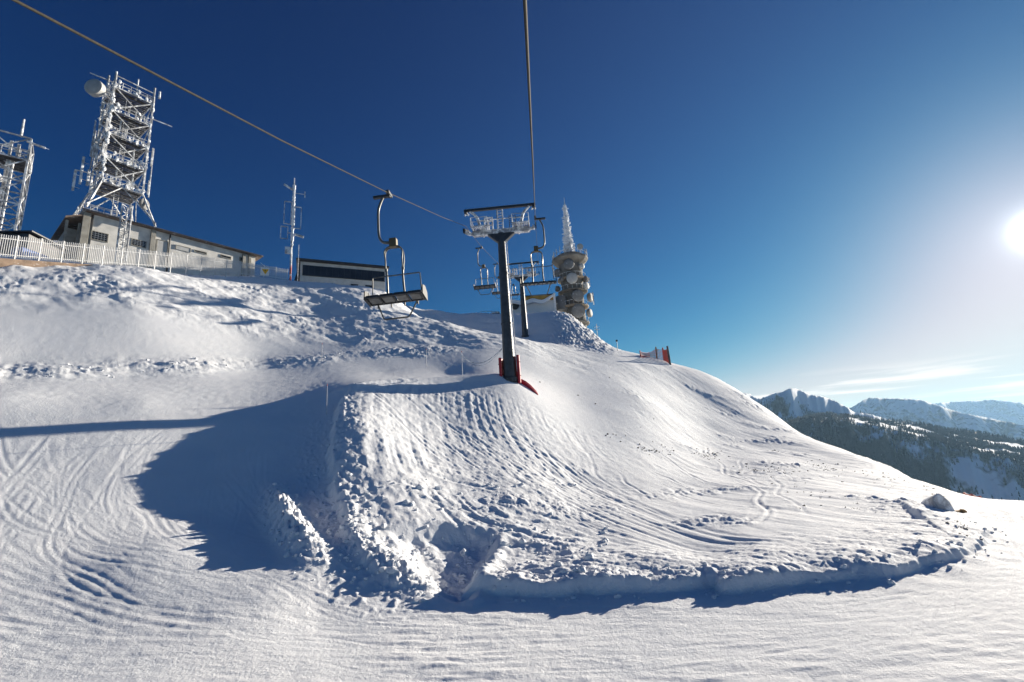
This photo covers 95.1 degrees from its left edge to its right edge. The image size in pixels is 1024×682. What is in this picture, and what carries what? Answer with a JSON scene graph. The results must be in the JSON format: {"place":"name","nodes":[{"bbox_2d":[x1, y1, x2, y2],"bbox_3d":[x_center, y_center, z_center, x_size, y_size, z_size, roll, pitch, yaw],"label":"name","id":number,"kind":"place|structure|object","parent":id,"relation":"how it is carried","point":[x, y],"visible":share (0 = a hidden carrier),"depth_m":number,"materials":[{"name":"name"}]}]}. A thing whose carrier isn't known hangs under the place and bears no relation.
{"place":"outdoors","nodes":[
{"label":"outdoors","id":0,"kind":"place"},
{"bbox_2d":[0,255,1023,681],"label":"snow slope","id":1,"kind":"structure","parent":0,"point":[138,541],"depth_m":17.91,"materials":[{"name":"white snow"}]},
{"bbox_2d":[0,119,48,230],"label":"lattice tower","id":2,"kind":"structure","parent":1,"relation":"on","point":[9,162],"depth_m":53.47,"materials":[{"name":"white paint"}]},
{"bbox_2d":[11,247,49,257],"bbox_3d":[-52.028,-8.347,50.511,1.300,2.600,3.107,-4,-12,3],"label":"tarpaulin","id":3,"kind":"object","parent":1,"relation":"on","point":[25,252],"visible":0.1,"depth_m":49.53,"materials":[{"name":"plastic"}]},
{"bbox_2d":[0,230,74,259],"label":"shed","id":4,"kind":"structure","parent":1,"relation":"on","point":[31,234],"depth_m":51.27,"materials":[{"name":"metal"}]},
{"bbox_2d":[114,203,132,264],"bbox_3d":[-53.407,-13.030,64.183,1.300,12.009,1.150,6,-16,-37],"label":"lattice mast","id":5,"kind":"object","parent":1,"relation":"on","point":[125,226],"visible":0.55,"depth_m":64.46,"materials":[{"name":"white paint"}]},
{"bbox_2d":[0,234,287,279],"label":"palisade fence","id":6,"kind":"object","parent":1,"relation":"on","point":[4,262],"visible":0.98,"depth_m":52.16,"materials":[{"name":"white paint"}]},
{"bbox_2d":[260,263,268,275],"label":"warning sign","id":7,"kind":"object","parent":6,"relation":"attached to","point":[264,271],"visible":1,"depth_m":69.52,"materials":[{"name":"white paint"}]},
{"bbox_2d":[50,202,262,275],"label":"service building","id":8,"kind":"structure","parent":1,"relation":"on","point":[91,227],"depth_m":70.26,"materials":[{"name":"paint"}]},
{"bbox_2d":[90,230,108,242],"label":"window","id":9,"kind":"structure","parent":8,"relation":"in","point":[95,235],"depth_m":66.29,"materials":[{"name":"grey glass"}]},
{"bbox_2d":[71,71,171,226],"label":"lattice tower","id":10,"kind":"structure","parent":8,"relation":"on","point":[95,88],"depth_m":71.11,"materials":[{"name":"white paint"}]},
{"bbox_2d":[131,238,146,248],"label":"window","id":11,"kind":"structure","parent":8,"relation":"in","point":[135,242],"depth_m":69.83,"materials":[{"name":"grey glass"}]},
{"bbox_2d":[156,239,168,256],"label":"door","id":12,"kind":"structure","parent":8,"relation":"in","point":[161,245],"depth_m":72.12,"materials":[{"name":"metal"}]},
{"bbox_2d":[194,249,206,254],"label":"window","id":13,"kind":"structure","parent":8,"relation":"in","point":[197,251],"depth_m":76.36,"materials":[{"name":"grey glass"}]},
{"bbox_2d":[220,254,230,259],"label":"window","id":14,"kind":"structure","parent":8,"relation":"in","point":[223,256],"depth_m":79.28,"materials":[{"name":"grey glass"}]},
{"bbox_2d":[280,178,305,279],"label":"aerial mast","id":15,"kind":"object","parent":1,"relation":"on","point":[288,250],"visible":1,"depth_m":78.08,"materials":[{"name":"white metal"}]},
{"bbox_2d":[294,258,388,290],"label":"long building","id":16,"kind":"structure","parent":1,"relation":"on","point":[335,272],"depth_m":86.57,"materials":[{"name":"metal"}]},
{"bbox_2d":[463,203,536,382],"bbox_3d":[-0.619,-4.063,41.841,6.755,17.482,2.896,-5,-12,4],"label":"lift pylon","id":17,"kind":"object","parent":1,"relation":"on","point":[502,236],"visible":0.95,"depth_m":42.27,"materials":[{"name":"grey metal"}]},
{"bbox_2d":[12,0,483,248],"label":"haul rope","id":18,"kind":"object","parent":17,"relation":"attached to","point":[92,41],"visible":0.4,"depth_m":8.36,"materials":[{"name":"metal"}]},
{"bbox_2d":[364,190,427,320],"bbox_3d":[-5.138,-3.796,20.345,2.538,5.921,0.840,-6,-13,3],"label":"lift chair","id":19,"kind":"object","parent":18,"relation":"hanging from","point":[417,296],"visible":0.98,"depth_m":20.06,"materials":[{"name":"paint"}]},
{"bbox_2d":[473,247,495,294],"bbox_3d":[-3.248,-8.161,54.046,2.538,5.921,0.840,-5,-12,4],"label":"lift chair","id":20,"kind":"object","parent":18,"relation":"hanging from","point":[481,286],"visible":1,"depth_m":53.78,"materials":[{"name":"grey metal"}]},
{"bbox_2d":[492,262,499,298],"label":"lift chair","id":21,"kind":"object","parent":18,"relation":"hanging from","point":[495,293],"visible":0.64,"depth_m":73.59,"materials":[{"name":"grey metal"}]},
{"bbox_2d":[510,279,519,298],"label":"lift chair","id":22,"kind":"object","parent":18,"relation":"hanging from","point":[515,291],"visible":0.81,"depth_m":113.15,"materials":[{"name":"grey metal"}]},
{"bbox_2d":[498,358,503,376],"bbox_3d":[-0.770,2.678,40.767,0.547,2.300,1.561,-12,-15,33],"label":"crash mat","id":23,"kind":"object","parent":17,"relation":"attached to","point":[500,364],"visible":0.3,"depth_m":40.26,"materials":[{"name":"red plastic"}]},
{"bbox_2d":[515,355,520,383],"bbox_3d":[0.451,2.514,40.728,0.489,2.450,1.461,2,-14,-25],"label":"crash mat","id":24,"kind":"object","parent":17,"relation":"attached to","point":[518,371],"visible":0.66,"depth_m":40.19,"materials":[{"name":"red plastic"}]},
{"bbox_2d":[523,0,539,280],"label":"haul rope","id":25,"kind":"object","parent":17,"relation":"attached to","point":[526,42],"visible":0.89,"depth_m":5.15,"materials":[{"name":"metal"}]},
{"bbox_2d":[520,215,556,295],"bbox_3d":[1.730,-6.022,33.046,2.538,5.921,0.840,-4,-12,4],"label":"lift chair","id":26,"kind":"object","parent":25,"relation":"hanging from","point":[543,282],"visible":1,"depth_m":32.67,"materials":[{"name":"grey metal"}]},
{"bbox_2d":[0,347,1008,603],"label":"snow chunks","id":27,"kind":"object","parent":1,"relation":"on","point":[464,551],"visible":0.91,"depth_m":14.24,"materials":[{"name":"white snow"}]},
{"bbox_2d":[507,261,538,336],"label":"lift pylon","id":28,"kind":"object","parent":1,"relation":"on","point":[524,318],"visible":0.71,"depth_m":82.48,"materials":[{"name":"grey metal"}]},
{"bbox_2d":[521,379,538,394],"bbox_3d":[1.612,4.074,40.219,1.661,1.810,0.769,-11,-15,31],"label":"crash mat","id":29,"kind":"object","parent":1,"relation":"on","point":[527,384],"visible":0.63,"depth_m":40.09,"materials":[{"name":"red plastic"}]},
{"bbox_2d":[510,293,556,312],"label":"hut","id":30,"kind":"object","parent":1,"relation":"on","point":[542,303],"visible":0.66,"depth_m":107.62,"materials":[{"name":"white paint"}]},
{"bbox_2d":[552,201,593,327],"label":"telecom tower","id":31,"kind":"structure","parent":1,"relation":"on","point":[569,262],"depth_m":112.02,"materials":[{"name":"concrete"}]},
{"bbox_2d":[639,346,670,364],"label":"net fence","id":32,"kind":"object","parent":1,"relation":"on","point":[666,356],"visible":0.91,"depth_m":74.71,"materials":[{"name":"red plastic"}]},
{"bbox_2d":[541,377,982,555],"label":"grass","id":33,"kind":"structure","parent":1,"relation":"on","point":[800,471],"depth_m":34.01,"materials":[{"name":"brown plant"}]},
{"bbox_2d":[921,493,967,512],"bbox_3d":[18.706,7.271,20.234,1.301,1.400,1.205,-6,-13,10],"label":"boulder","id":34,"kind":"object","parent":1,"relation":"on","point":[939,501],"visible":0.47,"depth_m":19.95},
{"bbox_2d":[0,0,1023,407],"label":"sky","id":35,"kind":"structure","parent":0,"point":[824,198],"materials":[{"name":"blue"}]},
{"bbox_2d":[743,388,1023,500],"bbox_3d":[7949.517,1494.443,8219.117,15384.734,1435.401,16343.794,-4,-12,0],"label":"mountains","id":36,"kind":"structure","parent":0,"point":[991,416],"depth_m":2571.83,"materials":[{"name":"white snow"}]},
{"bbox_2d":[760,395,1023,499],"bbox_3d":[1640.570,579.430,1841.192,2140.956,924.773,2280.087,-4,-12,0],"label":"forest","id":37,"kind":"object","parent":36,"relation":"on","point":[936,438],"visible":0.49,"depth_m":1724.35,"materials":[{"name":"green plant"}]},
{"bbox_3d":[-4.238,2.040,39.807,0.063,2.444,0.062,-4,-12,0],"label":"marker pole","id":38,"kind":"object","parent":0,"visible":0},
{"bbox_2d":[462,348,501,365],"bbox_3d":[-2.568,1.403,40.320,3.564,1.434,0.302,-2,-13,-9],"label":"barrier rope","id":39,"kind":"object","parent":38,"relation":"attached to","point":[484,361],"visible":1,"depth_m":40.21,"materials":[{"name":"metal"}]}
]}

